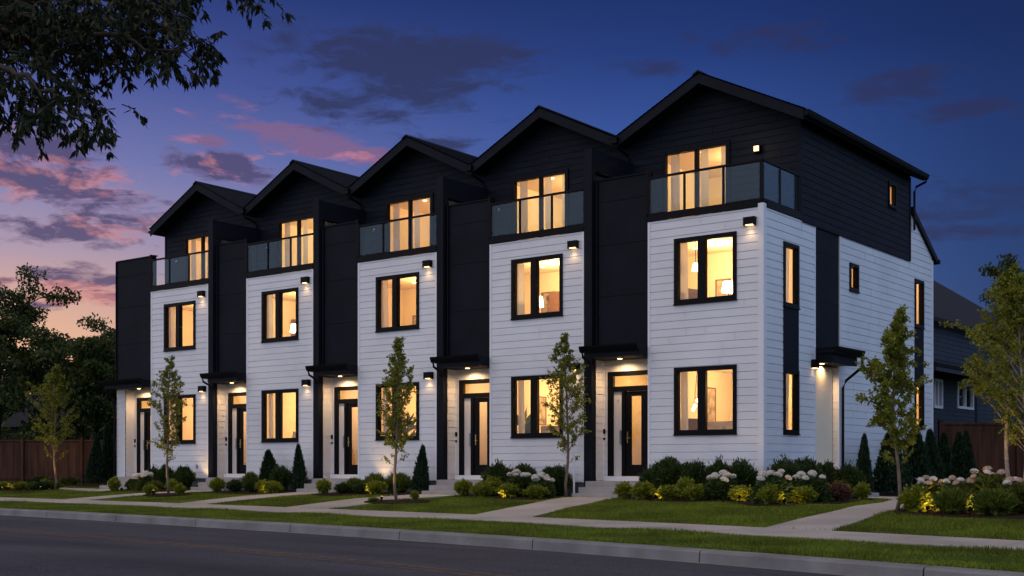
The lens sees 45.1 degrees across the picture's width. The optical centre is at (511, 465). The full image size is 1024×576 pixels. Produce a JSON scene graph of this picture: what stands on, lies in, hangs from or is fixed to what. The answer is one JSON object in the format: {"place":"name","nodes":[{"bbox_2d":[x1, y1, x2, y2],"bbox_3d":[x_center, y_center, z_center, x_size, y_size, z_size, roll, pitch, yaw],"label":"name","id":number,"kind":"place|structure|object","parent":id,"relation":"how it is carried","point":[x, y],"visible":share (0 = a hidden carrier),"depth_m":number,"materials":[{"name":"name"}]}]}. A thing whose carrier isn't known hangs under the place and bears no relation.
{"place":"outdoors","nodes":[
{"label":"outdoors","id":0,"kind":"place"},
{"bbox_2d":[185,492,317,503],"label":"walkway","id":1,"kind":"structure","parent":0,"point":[238,498],"depth_m":33.94,"materials":[{"name":"concrete"}]},
{"bbox_2d":[290,494,455,508],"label":"walkway","id":2,"kind":"structure","parent":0,"point":[347,503],"depth_m":30.50,"materials":[{"name":"concrete"}]},
{"bbox_2d":[0,515,840,575],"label":"road","id":3,"kind":"structure","parent":0,"point":[30,554],"depth_m":16.09,"materials":[{"name":"asphalt"}]},
{"bbox_2d":[4,529,508,575],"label":"road marking","id":4,"kind":"object","parent":3,"relation":"on","point":[285,553],"visible":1,"depth_m":16.40,"materials":[{"name":"grey paint"}]},
{"bbox_2d":[4,515,853,575],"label":"gutter strip","id":5,"kind":"object","parent":3,"relation":"on","point":[497,547],"visible":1,"depth_m":17.78,"materials":[{"name":"concrete"}]},
{"bbox_2d":[0,497,1023,550],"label":"sidewalk","id":6,"kind":"structure","parent":0,"point":[903,539],"depth_m":20.80,"materials":[{"name":"concrete"}]},
{"bbox_2d":[0,0,1023,393],"label":"sky","id":7,"kind":"structure","parent":0,"point":[937,86],"materials":[{"name":"blue"}]},
{"bbox_2d":[0,483,1023,571],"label":"lawn","id":8,"kind":"structure","parent":0,"point":[924,530],"depth_m":22.57,"materials":[{"name":"green plant"}]},
{"bbox_2d":[0,488,55,491],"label":"mulch bed","id":9,"kind":"object","parent":8,"relation":"on","point":[12,489],"visible":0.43,"depth_m":42.28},
{"bbox_2d":[24,363,79,488],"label":"street tree","id":10,"kind":"object","parent":9,"relation":"on","point":[54,391],"visible":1,"depth_m":42.21,"materials":[{"name":"green plant"}]},
{"bbox_2d":[0,262,111,439],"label":"tree","id":11,"kind":"object","parent":8,"relation":"on","point":[18,370],"visible":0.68,"depth_m":60.99,"materials":[{"name":"green plant"}]},
{"bbox_2d":[2,393,112,436],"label":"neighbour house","id":12,"kind":"structure","parent":8,"relation":"on","point":[13,421],"depth_m":71.94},
{"bbox_2d":[0,438,131,483],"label":"cedar fence","id":13,"kind":"object","parent":8,"relation":"on","point":[22,459],"visible":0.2,"depth_m":49.99,"materials":[{"name":"wood"}]},
{"bbox_2d":[5,333,128,439],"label":"tree","id":14,"kind":"object","parent":8,"relation":"on","point":[87,368],"visible":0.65,"depth_m":57.55,"materials":[{"name":"green plant"}]},
{"bbox_2d":[40,312,116,428],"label":"tree","id":15,"kind":"object","parent":8,"relation":"on","point":[96,327],"visible":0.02,"depth_m":71.17,"materials":[{"name":"green plant"}]},
{"bbox_2d":[62,484,106,486],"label":"mulch bed","id":16,"kind":"object","parent":8,"relation":"on","point":[87,485],"visible":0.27,"depth_m":46.37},
{"bbox_2d":[84,434,106,483],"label":"evergreen conifer","id":17,"kind":"object","parent":16,"relation":"on","point":[95,462],"visible":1,"depth_m":46.42,"materials":[{"name":"plant"}]},
{"bbox_2d":[99,421,116,483],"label":"evergreen conifer","id":18,"kind":"object","parent":16,"relation":"on","point":[107,450],"visible":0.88,"depth_m":47.33,"materials":[{"name":"plant"}]},
{"bbox_2d":[100,489,188,492],"bbox_3d":[-11.552,0.838,39.942,3.554,0.156,2.323,0,0,38],"label":"mulch bed","id":19,"kind":"object","parent":8,"relation":"on","point":[163,490],"visible":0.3,"depth_m":39.69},
{"bbox_2d":[170,465,197,488],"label":"boxwood shrub","id":20,"kind":"object","parent":19,"relation":"on","point":[185,476],"visible":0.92,"depth_m":39.58,"materials":[{"name":"green plant"}]},
{"bbox_2d":[143,493,190,496],"bbox_3d":[-10.318,0.900,36.860,1.800,0.128,1.125,0,0,38],"label":"mulch bed","id":21,"kind":"object","parent":8,"relation":"on","point":[162,494],"visible":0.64,"depth_m":36.49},
{"bbox_2d":[146,354,192,493],"bbox_3d":[-10.339,-1.212,36.944,1.268,4.283,1.468,0,0,-2],"label":"street tree","id":22,"kind":"object","parent":21,"relation":"on","point":[168,397],"visible":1,"depth_m":36.84,"materials":[{"name":"green plant"}]},
{"bbox_2d":[97,181,257,488],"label":"townhouse","id":23,"kind":"structure","parent":8,"relation":"on","point":[154,326],"depth_m":42.44,"materials":[{"name":"white paint"}]},
{"bbox_2d":[163,300,195,351],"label":"window","id":24,"kind":"structure","parent":23,"relation":"in","point":[179,306],"depth_m":40.90,"materials":[{"name":"black metal"}]},
{"bbox_2d":[164,394,195,443],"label":"window","id":25,"kind":"structure","parent":23,"relation":"in","point":[180,426],"depth_m":40.80,"materials":[{"name":"black metal"}]},
{"bbox_2d":[184,233,219,286],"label":"patio door","id":26,"kind":"structure","parent":23,"relation":"in","point":[193,238],"depth_m":43.73,"materials":[{"name":"black metal"}]},
{"bbox_2d":[204,489,295,493],"bbox_3d":[-7.567,0.824,37.113,3.499,0.127,1.913,0,0,38],"label":"mulch bed","id":27,"kind":"object","parent":8,"relation":"on","point":[243,491],"visible":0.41,"depth_m":36.42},
{"bbox_2d":[257,449,277,480],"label":"evergreen conifer","id":28,"kind":"object","parent":27,"relation":"on","point":[268,463],"visible":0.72,"depth_m":37.14,"materials":[{"name":"plant"}]},
{"bbox_2d":[267,464,292,490],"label":"boxwood shrub","id":29,"kind":"object","parent":27,"relation":"on","point":[282,474],"visible":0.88,"depth_m":36.53,"materials":[{"name":"green plant"}]},
{"bbox_2d":[290,443,308,489],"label":"evergreen conifer","id":30,"kind":"object","parent":27,"relation":"on","point":[299,478],"visible":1,"depth_m":36.48,"materials":[{"name":"plant"}]},
{"bbox_2d":[190,159,447,490],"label":"townhouse","id":31,"kind":"structure","parent":8,"relation":"on","point":[260,353],"depth_m":39.35,"materials":[{"name":"white paint"}]},
{"bbox_2d":[239,408,245,473],"bbox_3d":[-8.444,-0.788,39.506,0.935,2.113,0.100,0,0,38],"label":"front door","id":32,"kind":"structure","parent":31,"relation":"in","point":[242,468],"depth_m":39.73,"materials":[{"name":"wood"}]},
{"bbox_2d":[261,287,298,342],"bbox_3d":[-7.056,-4.600,37.948,1.669,1.590,0.333,0,0,38],"label":"window","id":33,"kind":"structure","parent":31,"relation":"in","point":[279,337],"depth_m":37.92,"materials":[{"name":"black metal"}]},
{"bbox_2d":[261,389,298,442],"bbox_3d":[-7.056,-1.515,37.948,1.669,1.620,0.333,0,0,38],"label":"window","id":34,"kind":"structure","parent":31,"relation":"in","point":[278,393],"depth_m":37.94,"materials":[{"name":"black metal"}]},
{"bbox_2d":[277,214,312,273],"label":"patio door","id":35,"kind":"structure","parent":31,"relation":"in","point":[305,218],"depth_m":40.43,"materials":[{"name":"black metal"}]},
{"bbox_2d":[312,492,421,495],"bbox_3d":[-3.720,0.818,34.137,3.573,0.116,1.940,0,0,38],"label":"mulch bed","id":36,"kind":"object","parent":8,"relation":"on","point":[350,494],"visible":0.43,"depth_m":33.79,"materials":[{"name":"soil"}]},
{"bbox_2d":[383,472,412,492],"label":"leafy shrub","id":37,"kind":"object","parent":36,"relation":"on","point":[403,481],"visible":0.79,"depth_m":33.72,"materials":[{"name":"green plant"}]},
{"bbox_2d":[408,444,432,492],"bbox_3d":[-2.452,0.094,33.671,0.622,1.416,0.630,4,2,26],"label":"evergreen conifer","id":38,"kind":"object","parent":36,"relation":"on","point":[420,479],"visible":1,"depth_m":33.57,"materials":[{"name":"plant"}]},
{"bbox_2d":[364,499,429,503],"bbox_3d":[-2.804,0.907,29.997,1.920,0.133,1.200,0,0,38],"label":"mulch bed","id":39,"kind":"object","parent":8,"relation":"on","point":[392,501],"visible":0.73,"depth_m":29.81,"materials":[{"name":"soil"}]},
{"bbox_2d":[375,336,418,500],"bbox_3d":[-2.817,-1.115,29.972,1.083,4.104,1.141,0,0,1],"label":"street tree","id":40,"kind":"object","parent":39,"relation":"on","point":[399,371],"visible":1,"depth_m":29.96,"materials":[{"name":"green plant"}]},
{"bbox_2d":[296,134,620,492],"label":"townhouse","id":41,"kind":"structure","parent":8,"relation":"on","point":[374,274],"depth_m":36.42,"materials":[{"name":"white paint"}]},
{"bbox_2d":[347,403,357,473],"bbox_3d":[-4.560,-0.788,36.519,0.935,2.113,0.100,0,0,38],"label":"front door","id":42,"kind":"structure","parent":41,"relation":"in","point":[351,469],"depth_m":36.73,"materials":[{"name":"wood"}]},
{"bbox_2d":[375,272,419,332],"bbox_3d":[-3.171,-4.600,34.961,1.669,1.590,0.333,0,0,38],"label":"window","id":43,"kind":"structure","parent":41,"relation":"in","point":[395,279],"depth_m":34.92,"materials":[{"name":"black metal"}]},
{"bbox_2d":[375,382,419,440],"bbox_3d":[-3.171,-1.515,34.961,1.669,1.620,0.333,0,0,38],"label":"window","id":44,"kind":"structure","parent":41,"relation":"in","point":[378,389],"depth_m":35.18,"materials":[{"name":"black metal"}]},
{"bbox_2d":[385,193,433,258],"bbox_3d":[-3.046,-7.045,37.334,1.950,2.130,0.278,0,0,38],"label":"patio door","id":45,"kind":"structure","parent":41,"relation":"in","point":[395,202],"depth_m":37.31,"materials":[{"name":"black metal"}]},
{"bbox_2d":[454,494,571,499],"bbox_3d":[0.054,0.812,30.970,3.577,0.104,2.410,0,0,38],"label":"mulch bed","id":46,"kind":"object","parent":8,"relation":"on","point":[514,498],"visible":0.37,"depth_m":29.99,"materials":[{"name":"soil"}]},
{"bbox_2d":[469,481,496,496],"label":"golden shrub","id":47,"kind":"object","parent":46,"relation":"on","point":[480,489],"visible":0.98,"depth_m":30.63,"materials":[{"name":"green plant"}]},
{"bbox_2d":[480,458,513,483],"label":"boxwood shrub","id":48,"kind":"object","parent":46,"relation":"on","point":[497,469],"visible":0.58,"depth_m":31.77,"materials":[{"name":"green plant"}]},
{"bbox_2d":[502,469,530,496],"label":"hydrangea","id":49,"kind":"object","parent":46,"relation":"on","point":[518,477],"visible":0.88,"depth_m":30.26,"materials":[{"name":"green plant"}]},
{"bbox_2d":[529,471,556,496],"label":"hydrangea","id":50,"kind":"object","parent":46,"relation":"on","point":[539,478],"visible":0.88,"depth_m":29.84,"materials":[{"name":"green plant"}]},
{"bbox_2d":[542,463,572,495],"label":"boxwood shrub","id":51,"kind":"object","parent":46,"relation":"on","point":[557,472],"visible":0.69,"depth_m":30.66,"materials":[{"name":"green plant"}]},
{"bbox_2d":[539,332,591,495],"bbox_3d":[1.367,-1.230,30.253,1.176,4.118,1.448,0,0,38],"label":"street tree","id":52,"kind":"object","parent":46,"relation":"on","point":[567,381],"visible":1,"depth_m":30.23,"materials":[{"name":"green plant"}]},
{"bbox_2d":[422,105,629,494],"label":"townhouse","id":53,"kind":"structure","parent":8,"relation":"on","point":[507,253],"depth_m":33.39,"materials":[{"name":"white paint"}]},
{"bbox_2d":[474,397,489,474],"bbox_3d":[-0.675,-0.788,33.532,0.935,2.113,0.100,0,0,38],"label":"front door","id":54,"kind":"structure","parent":53,"relation":"in","point":[478,468],"depth_m":33.73,"materials":[{"name":"wood"}]},
{"bbox_2d":[510,253,562,320],"bbox_3d":[0.713,-4.600,31.974,1.669,1.590,0.333,0,0,38],"label":"window","id":55,"kind":"structure","parent":53,"relation":"in","point":[534,261],"depth_m":31.95,"materials":[{"name":"black metal"}]},
{"bbox_2d":[510,374,562,437],"bbox_3d":[0.713,-1.515,31.974,1.669,1.620,0.333,0,0,38],"label":"window","id":56,"kind":"structure","parent":53,"relation":"in","point":[534,380],"depth_m":31.97,"materials":[{"name":"black metal"}]},
{"bbox_2d":[511,168,568,239],"bbox_3d":[0.838,-7.045,34.347,1.950,2.130,0.278,0,0,38],"label":"patio door","id":57,"kind":"structure","parent":53,"relation":"in","point":[523,180],"depth_m":34.33,"materials":[{"name":"black metal"}]},
{"bbox_2d":[617,497,873,506],"bbox_3d":[5.414,0.810,28.151,5.757,0.100,6.303,0,0,38],"label":"mulch bed","id":58,"kind":"object","parent":8,"relation":"on","point":[750,503],"visible":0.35,"depth_m":25.87,"materials":[{"name":"soil"}]},
{"bbox_2d":[629,480,655,498],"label":"golden shrub","id":59,"kind":"object","parent":58,"relation":"on","point":[643,490],"visible":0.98,"depth_m":27.71,"materials":[{"name":"green plant"}]},
{"bbox_2d":[648,456,684,497],"bbox_3d":[3.681,0.318,28.693,1.050,1.160,1.085,0,0,-23],"label":"boxwood shrub","id":60,"kind":"object","parent":58,"relation":"on","point":[666,470],"visible":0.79,"depth_m":28.44,"materials":[{"name":"green plant"}]},
{"bbox_2d":[655,484,681,499],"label":"golden shrub","id":61,"kind":"object","parent":58,"relation":"on","point":[668,492],"visible":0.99,"depth_m":27.28,"materials":[{"name":"green plant"}]},
{"bbox_2d":[678,458,706,488],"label":"boxwood shrub","id":62,"kind":"object","parent":58,"relation":"on","point":[696,472],"visible":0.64,"depth_m":28.11,"materials":[{"name":"green plant"}]},
{"bbox_2d":[680,483,706,499],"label":"golden shrub","id":63,"kind":"object","parent":58,"relation":"on","point":[696,491],"visible":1,"depth_m":26.87,"materials":[{"name":"green plant"}]},
{"bbox_2d":[700,469,737,500],"bbox_3d":[4.579,0.459,26.962,0.997,0.753,0.985,0,0,38],"label":"hydrangea","id":64,"kind":"object","parent":58,"relation":"on","point":[717,489],"visible":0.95,"depth_m":26.76,"materials":[{"name":"green plant"}]},
{"bbox_2d":[727,485,752,500],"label":"golden shrub","id":65,"kind":"object","parent":58,"relation":"on","point":[744,492],"visible":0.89,"depth_m":26.25,"materials":[{"name":"yellow plant"}]},
{"bbox_2d":[727,457,758,488],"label":"boxwood shrub","id":66,"kind":"object","parent":58,"relation":"on","point":[744,471],"visible":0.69,"depth_m":27.47,"materials":[{"name":"green plant"}]},
{"bbox_2d":[754,483,784,503],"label":"golden shrub","id":67,"kind":"object","parent":58,"relation":"on","point":[772,494],"visible":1,"depth_m":24.68,"materials":[{"name":"green plant"}]},
{"bbox_2d":[748,469,793,503],"bbox_3d":[5.307,0.464,25.118,1.017,0.798,0.996,0,0,38],"label":"hydrangea","id":68,"kind":"object","parent":58,"relation":"on","point":[768,477],"visible":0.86,"depth_m":24.99,"materials":[{"name":"green plant"}]},
{"bbox_2d":[767,454,801,482],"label":"boxwood shrub","id":69,"kind":"object","parent":58,"relation":"on","point":[789,467],"visible":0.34,"depth_m":27.05,"materials":[{"name":"green plant"}]},
{"bbox_2d":[790,485,819,502],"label":"golden shrub","id":70,"kind":"object","parent":58,"relation":"on","point":[804,494],"visible":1,"depth_m":24.76,"materials":[{"name":"yellow plant"}]},
{"bbox_2d":[792,455,828,481],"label":"boxwood shrub","id":71,"kind":"object","parent":58,"relation":"on","point":[805,466],"visible":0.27,"depth_m":28.01,"materials":[{"name":"green plant"}]},
{"bbox_2d":[791,470,834,501],"bbox_3d":[6.227,0.465,25.890,1.157,0.746,1.136,0,0,38],"label":"hydrangea","id":72,"kind":"object","parent":58,"relation":"on","point":[820,487],"visible":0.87,"depth_m":25.66,"materials":[{"name":"green plant"}]},
{"bbox_2d":[828,480,854,500],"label":"russet shrub","id":73,"kind":"object","parent":58,"relation":"on","point":[842,491],"visible":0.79,"depth_m":26.00,"materials":[{"name":"brown plant"}]},
{"bbox_2d":[834,460,867,497],"bbox_3d":[7.805,0.376,28.692,0.884,1.022,0.860,0,0,-21],"label":"boxwood shrub","id":74,"kind":"object","parent":58,"relation":"on","point":[851,475],"visible":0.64,"depth_m":28.46,"materials":[{"name":"green plant"}]},
{"bbox_2d":[572,70,939,497],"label":"townhouse","id":75,"kind":"structure","parent":8,"relation":"on","point":[810,238],"depth_m":30.53,"materials":[{"name":"white paint"}]},
{"bbox_2d":[626,391,647,475],"bbox_3d":[3.209,-0.788,30.545,0.935,2.113,0.100,0,0,38],"label":"front door","id":76,"kind":"structure","parent":75,"relation":"in","point":[631,470],"depth_m":30.63,"materials":[{"name":"wood"}]},
{"bbox_2d":[662,139,729,219],"bbox_3d":[4.723,-7.045,31.360,1.950,2.130,0.278,0,0,38],"label":"patio door","id":77,"kind":"structure","parent":75,"relation":"in","point":[725,144],"depth_m":31.34,"materials":[{"name":"black metal"}]},
{"bbox_2d":[673,231,736,305],"bbox_3d":[4.597,-4.600,28.987,1.669,1.590,0.333,0,0,38],"label":"window","id":78,"kind":"structure","parent":75,"relation":"in","point":[702,240],"depth_m":28.95,"materials":[{"name":"black metal"}]},
{"bbox_2d":[673,364,736,435],"bbox_3d":[4.597,-1.515,28.987,1.669,1.620,0.333,0,0,38],"label":"window","id":79,"kind":"structure","parent":75,"relation":"in","point":[702,370],"depth_m":28.95,"materials":[{"name":"black metal"}]},
{"bbox_2d":[782,241,800,309],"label":"window","id":80,"kind":"structure","parent":75,"relation":"in","point":[786,245],"depth_m":29.40,"materials":[{"name":"black metal"}]},
{"bbox_2d":[782,369,800,434],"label":"window","id":81,"kind":"structure","parent":75,"relation":"in","point":[796,374],"depth_m":29.40,"materials":[{"name":"black metal"}]},
{"bbox_2d":[914,278,924,329],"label":"window","id":82,"kind":"structure","parent":75,"relation":"in","point":[921,283],"depth_m":36.25,"materials":[{"name":"black metal"}]},
{"bbox_2d":[879,492,897,496],"bbox_3d":[11.372,0.795,34.610,2.145,0.070,9.427,0,0,38],"label":"mulch bed","id":83,"kind":"object","parent":8,"relation":"on","point":[893,494],"visible":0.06,"depth_m":32.07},
{"bbox_2d":[855,432,874,491],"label":"evergreen conifer","id":84,"kind":"object","parent":83,"relation":"on","point":[863,463],"visible":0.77,"depth_m":31.45,"materials":[{"name":"plant"}]},
{"bbox_2d":[872,433,912,493],"bbox_3d":[9.848,-0.060,32.057,1.156,1.734,1.431,-4,-4,32],"label":"evergreen conifer","id":85,"kind":"object","parent":83,"relation":"on","point":[885,475],"visible":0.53,"depth_m":31.85,"materials":[{"name":"plant"}]},
{"bbox_2d":[893,428,935,489],"bbox_3d":[10.816,-0.174,33.242,1.244,1.817,1.408,3,-4,-14],"label":"evergreen conifer","id":86,"kind":"object","parent":83,"relation":"on","point":[918,463],"visible":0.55,"depth_m":32.96,"materials":[{"name":"plant"}]},
{"bbox_2d":[924,428,946,487],"bbox_3d":[11.772,-0.183,34.651,0.872,1.844,0.737,-2,0,23],"label":"evergreen conifer","id":87,"kind":"object","parent":83,"relation":"on","point":[930,443],"visible":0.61,"depth_m":34.52,"materials":[{"name":"plant"}]},
{"bbox_2d":[938,431,957,480],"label":"evergreen conifer","id":88,"kind":"object","parent":83,"relation":"on","point":[946,454],"visible":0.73,"depth_m":37.01,"materials":[{"name":"plant"}]},
{"bbox_2d":[944,432,967,482],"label":"evergreen conifer","id":89,"kind":"object","parent":83,"relation":"on","point":[958,454],"visible":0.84,"depth_m":37.03,"materials":[{"name":"plant"}]},
{"bbox_2d":[962,430,978,483],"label":"evergreen conifer","id":90,"kind":"object","parent":83,"relation":"on","point":[970,460],"visible":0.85,"depth_m":37.08,"materials":[{"name":"plant"}]},
{"bbox_2d":[894,509,1023,519],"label":"mulch bed","id":91,"kind":"object","parent":8,"relation":"on","point":[1013,516],"visible":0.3,"depth_m":20.45,"materials":[{"name":"soil"}]},
{"bbox_2d":[855,304,932,510],"bbox_3d":[6.799,-0.994,21.964,1.395,3.737,1.360,0,0,38],"label":"street tree","id":92,"kind":"object","parent":91,"relation":"on","point":[896,359],"visible":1,"depth_m":21.78,"materials":[{"name":"green plant"}]},
{"bbox_2d":[895,484,932,511],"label":"golden shrub","id":93,"kind":"object","parent":91,"relation":"on","point":[912,498],"visible":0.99,"depth_m":21.43,"materials":[{"name":"yellow plant"}]},
{"bbox_2d":[915,475,944,509],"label":"hydrangea","id":94,"kind":"object","parent":91,"relation":"on","point":[930,482],"visible":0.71,"depth_m":21.66,"materials":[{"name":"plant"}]},
{"bbox_2d":[932,487,975,513],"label":"leafy shrub","id":95,"kind":"object","parent":91,"relation":"on","point":[956,500],"visible":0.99,"depth_m":20.69,"materials":[{"name":"green plant"}]},
{"bbox_2d":[933,475,976,511],"bbox_3d":[7.733,0.523,21.423,0.958,0.716,0.913,0,0,38],"label":"hydrangea","id":96,"kind":"object","parent":91,"relation":"on","point":[951,483],"visible":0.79,"depth_m":21.30,"materials":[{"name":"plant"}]},
{"bbox_2d":[964,466,1020,506],"bbox_3d":[8.280,0.430,21.363,1.255,0.850,1.279,0,0,38],"label":"hydrangea","id":97,"kind":"object","parent":91,"relation":"on","point":[992,480],"visible":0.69,"depth_m":21.18,"materials":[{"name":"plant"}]},
{"bbox_2d":[969,486,1020,515],"bbox_3d":[7.913,0.619,20.242,0.862,0.606,0.834,-3,3,-12],"label":"leafy shrub","id":98,"kind":"object","parent":91,"relation":"on","point":[996,502],"visible":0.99,"depth_m":20.07,"materials":[{"name":"green plant"}]},
{"bbox_2d":[1002,476,1023,513],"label":"hydrangea","id":99,"kind":"object","parent":91,"relation":"on","point":[1017,488],"visible":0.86,"depth_m":20.38,"materials":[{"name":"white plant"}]},
{"bbox_2d":[933,280,1023,446],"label":"neighbour house","id":100,"kind":"structure","parent":8,"relation":"on","point":[953,348],"depth_m":45.13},
{"bbox_2d":[933,378,942,408],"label":"window","id":101,"kind":"structure","parent":100,"relation":"in","point":[937,383],"depth_m":43.26,"materials":[{"name":"white glass"}]},
{"bbox_2d":[956,381,973,409],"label":"window","id":102,"kind":"structure","parent":100,"relation":"in","point":[961,393],"depth_m":46.05,"materials":[{"name":"white glass"}]},
{"bbox_2d":[937,420,1023,481],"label":"cedar fence","id":103,"kind":"object","parent":8,"relation":"on","point":[987,440],"visible":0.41,"depth_m":38.30,"materials":[{"name":"wood"}]},
{"bbox_2d":[939,261,1023,477],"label":"street tree","id":104,"kind":"object","parent":8,"relation":"on","point":[1006,280],"visible":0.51,"depth_m":25.52,"materials":[{"name":"green plant"}]},
{"bbox_2d":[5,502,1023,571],"bbox_3d":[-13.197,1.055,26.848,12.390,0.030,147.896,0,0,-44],"label":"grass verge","id":105,"kind":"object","parent":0,"point":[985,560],"depth_m":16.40,"materials":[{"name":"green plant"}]},
{"bbox_2d":[475,497,610,516],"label":"walkway","id":106,"kind":"structure","parent":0,"point":[538,508],"depth_m":26.50,"materials":[{"name":"concrete"}]},
{"bbox_2d":[766,496,903,530],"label":"walkway","id":107,"kind":"structure","parent":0,"point":[828,521],"depth_m":21.11,"materials":[{"name":"concrete"}]},
{"bbox_3d":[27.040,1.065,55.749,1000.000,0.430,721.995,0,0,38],"label":"ground","id":108,"kind":"structure","parent":0,"visible":0},
{"bbox_2d":[0,0,295,161],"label":"overhanging tree","id":109,"kind":"object","parent":108,"relation":"on","point":[44,36],"visible":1,"depth_m":11.57,"materials":[{"name":"green plant"}]},
{"bbox_2d":[0,508,1023,575],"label":"kerb","id":110,"kind":"structure","parent":108,"relation":"on","point":[816,564],"depth_m":17.12,"materials":[{"name":"concrete"}]},
{"bbox_2d":[978,253,1023,329],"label":"tree","id":111,"kind":"object","parent":108,"relation":"on","point":[992,270],"visible":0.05,"depth_m":64.88,"materials":[{"name":"green plant"}]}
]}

